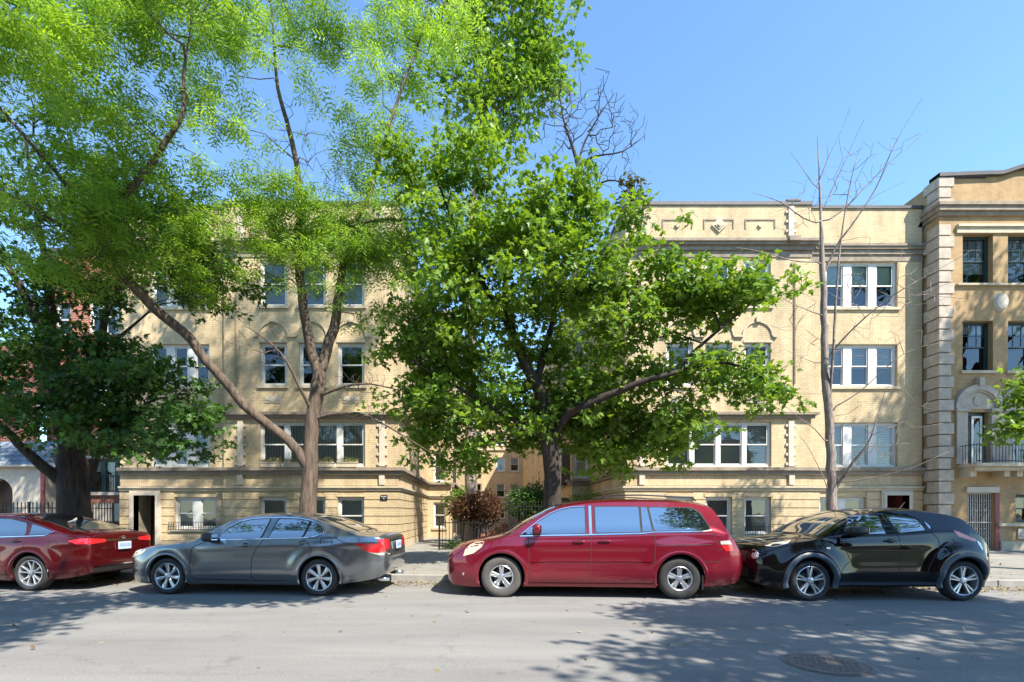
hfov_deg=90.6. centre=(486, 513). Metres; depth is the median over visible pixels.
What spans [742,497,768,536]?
window
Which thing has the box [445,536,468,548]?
ground cover
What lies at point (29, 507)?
iron fence
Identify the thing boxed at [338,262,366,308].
window
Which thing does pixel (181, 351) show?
window
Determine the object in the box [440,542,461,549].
planting bed
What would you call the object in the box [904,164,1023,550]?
quoined building
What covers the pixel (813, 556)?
hatchback car
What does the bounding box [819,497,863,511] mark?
window
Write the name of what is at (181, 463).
window
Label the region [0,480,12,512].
archway
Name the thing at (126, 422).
maple tree
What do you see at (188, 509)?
window
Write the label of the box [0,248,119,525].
brick building
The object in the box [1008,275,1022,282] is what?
window
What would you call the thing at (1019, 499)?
window
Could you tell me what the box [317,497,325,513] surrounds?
window
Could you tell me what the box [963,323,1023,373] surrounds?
window
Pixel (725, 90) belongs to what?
sky
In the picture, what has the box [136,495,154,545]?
door
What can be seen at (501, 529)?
steps
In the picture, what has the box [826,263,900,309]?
window
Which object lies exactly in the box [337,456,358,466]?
window box
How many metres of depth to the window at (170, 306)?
18.60 m
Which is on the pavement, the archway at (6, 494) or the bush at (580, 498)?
the bush at (580, 498)
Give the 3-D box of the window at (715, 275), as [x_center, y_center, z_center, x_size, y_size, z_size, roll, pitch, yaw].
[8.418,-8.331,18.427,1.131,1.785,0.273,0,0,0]
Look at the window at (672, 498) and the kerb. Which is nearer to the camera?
the kerb
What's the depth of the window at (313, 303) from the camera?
18.56 m
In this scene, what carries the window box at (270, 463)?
attached to the apartment building at (181, 500)
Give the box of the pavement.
[121,525,1023,578]
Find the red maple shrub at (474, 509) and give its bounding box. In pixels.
[444,488,505,537]
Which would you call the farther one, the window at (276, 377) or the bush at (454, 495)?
the bush at (454, 495)
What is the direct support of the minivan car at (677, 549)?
on the road
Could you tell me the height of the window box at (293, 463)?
0.409 m
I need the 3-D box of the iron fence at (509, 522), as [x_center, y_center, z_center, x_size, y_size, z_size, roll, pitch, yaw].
[-0.341,0.715,20.600,2.810,1.190,4.880,0,0,0]
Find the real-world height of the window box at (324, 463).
0.413 m
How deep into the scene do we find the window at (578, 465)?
24.98 m
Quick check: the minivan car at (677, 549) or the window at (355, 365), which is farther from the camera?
the window at (355, 365)
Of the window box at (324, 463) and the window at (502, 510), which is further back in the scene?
the window at (502, 510)
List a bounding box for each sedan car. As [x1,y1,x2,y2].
[0,513,150,590]
[132,512,404,595]
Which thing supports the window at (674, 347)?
in the apartment building at (762, 475)
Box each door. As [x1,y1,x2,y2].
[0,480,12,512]
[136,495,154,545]
[887,495,905,508]
[968,413,983,463]
[968,493,991,549]
[1013,416,1023,462]
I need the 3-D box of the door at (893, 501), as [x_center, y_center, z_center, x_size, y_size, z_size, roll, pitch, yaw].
[14.962,0.274,18.975,0.879,2.072,0.950,0,0,0]
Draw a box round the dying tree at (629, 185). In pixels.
[539,68,672,466]
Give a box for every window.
[58,305,99,334]
[90,298,119,334]
[90,460,119,491]
[147,265,208,309]
[152,345,208,388]
[152,423,208,466]
[171,497,216,531]
[257,261,288,308]
[257,344,310,387]
[261,422,364,465]
[261,497,286,513]
[296,261,327,308]
[296,344,347,387]
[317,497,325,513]
[335,344,366,387]
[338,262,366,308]
[338,497,363,523]
[432,502,454,532]
[434,450,455,487]
[496,457,505,471]
[496,484,505,497]
[496,507,505,518]
[510,457,519,471]
[510,484,518,497]
[561,444,588,485]
[568,324,587,365]
[666,344,694,387]
[666,422,769,465]
[667,497,691,501]
[680,344,732,387]
[705,261,730,307]
[705,497,734,536]
[719,344,768,385]
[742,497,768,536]
[744,261,773,308]
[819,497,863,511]
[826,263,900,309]
[826,423,894,466]
[829,345,900,388]
[960,323,996,373]
[963,237,987,282]
[963,237,1023,282]
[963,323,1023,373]
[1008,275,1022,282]
[1008,335,1022,369]
[1015,495,1023,521]
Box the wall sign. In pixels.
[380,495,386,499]
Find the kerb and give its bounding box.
[72,571,1023,587]
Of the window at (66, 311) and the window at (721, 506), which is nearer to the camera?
the window at (721, 506)
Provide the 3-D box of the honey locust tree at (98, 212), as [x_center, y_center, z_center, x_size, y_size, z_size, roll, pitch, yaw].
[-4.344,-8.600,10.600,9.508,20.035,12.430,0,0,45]
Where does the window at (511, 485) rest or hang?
in the courtyard building at (506, 473)
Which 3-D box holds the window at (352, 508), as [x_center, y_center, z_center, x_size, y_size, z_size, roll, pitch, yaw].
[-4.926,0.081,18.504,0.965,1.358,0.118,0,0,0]
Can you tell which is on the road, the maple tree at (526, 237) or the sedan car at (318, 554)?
the sedan car at (318, 554)
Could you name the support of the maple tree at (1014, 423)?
on the pavement
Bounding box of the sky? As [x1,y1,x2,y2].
[0,0,1023,441]
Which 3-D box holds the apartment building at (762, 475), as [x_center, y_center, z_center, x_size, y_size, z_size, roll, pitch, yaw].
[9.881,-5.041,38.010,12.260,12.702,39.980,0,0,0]
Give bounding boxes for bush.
[440,485,478,540]
[503,479,543,522]
[562,488,598,502]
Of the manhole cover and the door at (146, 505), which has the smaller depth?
the manhole cover
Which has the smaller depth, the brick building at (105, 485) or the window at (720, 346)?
the window at (720, 346)
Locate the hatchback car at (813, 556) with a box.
[733,502,989,600]
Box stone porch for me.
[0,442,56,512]
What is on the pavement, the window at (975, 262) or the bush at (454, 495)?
the bush at (454, 495)
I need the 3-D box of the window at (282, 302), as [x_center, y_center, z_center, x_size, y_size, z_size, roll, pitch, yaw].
[-7.747,-8.331,18.427,1.131,1.785,0.273,0,0,0]
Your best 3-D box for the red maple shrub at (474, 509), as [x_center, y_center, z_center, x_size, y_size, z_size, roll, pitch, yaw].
[-0.417,0.147,19.526,2.270,2.332,2.304,0,0,-34]
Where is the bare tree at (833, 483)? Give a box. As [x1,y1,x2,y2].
[736,98,971,510]
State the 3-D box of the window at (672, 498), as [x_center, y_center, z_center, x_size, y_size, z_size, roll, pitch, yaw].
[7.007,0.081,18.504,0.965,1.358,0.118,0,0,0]
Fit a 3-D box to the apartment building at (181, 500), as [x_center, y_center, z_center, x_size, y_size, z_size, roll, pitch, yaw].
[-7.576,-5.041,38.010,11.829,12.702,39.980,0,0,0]
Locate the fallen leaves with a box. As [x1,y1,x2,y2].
[0,554,1023,671]
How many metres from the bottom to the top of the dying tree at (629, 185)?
14.459 m
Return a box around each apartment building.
[116,199,464,546]
[523,199,926,538]
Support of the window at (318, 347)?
in the apartment building at (181, 500)
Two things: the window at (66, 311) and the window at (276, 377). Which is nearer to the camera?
the window at (276, 377)
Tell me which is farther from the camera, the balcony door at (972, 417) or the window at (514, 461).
the window at (514, 461)
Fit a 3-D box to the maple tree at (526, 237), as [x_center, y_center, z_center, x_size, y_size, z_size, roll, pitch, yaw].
[2.088,-3.621,12.058,10.488,10.026,6.684,0,0,0]
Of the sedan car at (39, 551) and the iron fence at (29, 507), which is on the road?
the sedan car at (39, 551)
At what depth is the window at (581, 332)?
24.70 m
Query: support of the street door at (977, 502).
in the quoined building at (967, 478)
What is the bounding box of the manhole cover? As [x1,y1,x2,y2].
[782,653,874,675]
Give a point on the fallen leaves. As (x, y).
(365, 581)
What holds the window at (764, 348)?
in the apartment building at (762, 475)
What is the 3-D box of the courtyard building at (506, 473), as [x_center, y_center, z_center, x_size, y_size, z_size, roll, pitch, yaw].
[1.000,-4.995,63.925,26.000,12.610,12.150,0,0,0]
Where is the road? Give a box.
[0,578,1023,681]
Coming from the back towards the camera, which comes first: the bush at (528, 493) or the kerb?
the bush at (528, 493)
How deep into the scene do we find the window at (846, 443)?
18.66 m
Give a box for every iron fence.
[1,502,113,523]
[438,516,515,549]
[508,501,565,526]
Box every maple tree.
[0,0,277,517]
[354,95,825,508]
[397,0,592,539]
[976,366,1023,447]
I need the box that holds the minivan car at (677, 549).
[448,494,741,598]
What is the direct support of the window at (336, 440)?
in the apartment building at (181, 500)
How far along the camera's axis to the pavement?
14.05 m
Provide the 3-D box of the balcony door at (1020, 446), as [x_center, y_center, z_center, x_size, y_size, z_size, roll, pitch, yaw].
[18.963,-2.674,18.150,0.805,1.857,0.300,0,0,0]
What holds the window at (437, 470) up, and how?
in the apartment building at (181, 500)
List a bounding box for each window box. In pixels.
[260,456,282,466]
[283,456,300,466]
[318,456,334,466]
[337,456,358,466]
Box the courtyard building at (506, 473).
[477,415,522,524]
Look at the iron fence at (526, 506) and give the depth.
19.59 m
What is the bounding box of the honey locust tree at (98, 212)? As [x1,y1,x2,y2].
[0,0,516,512]
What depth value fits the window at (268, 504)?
18.56 m
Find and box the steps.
[481,515,522,536]
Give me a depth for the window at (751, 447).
18.56 m
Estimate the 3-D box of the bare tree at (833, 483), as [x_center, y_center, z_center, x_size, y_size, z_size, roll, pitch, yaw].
[7.726,-3.782,10.960,4.254,10.282,2.712,0,0,24]
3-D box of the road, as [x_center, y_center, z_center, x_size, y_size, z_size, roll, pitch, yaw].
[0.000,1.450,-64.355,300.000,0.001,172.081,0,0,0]
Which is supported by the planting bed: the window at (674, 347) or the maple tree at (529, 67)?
the maple tree at (529, 67)
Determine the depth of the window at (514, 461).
58.20 m

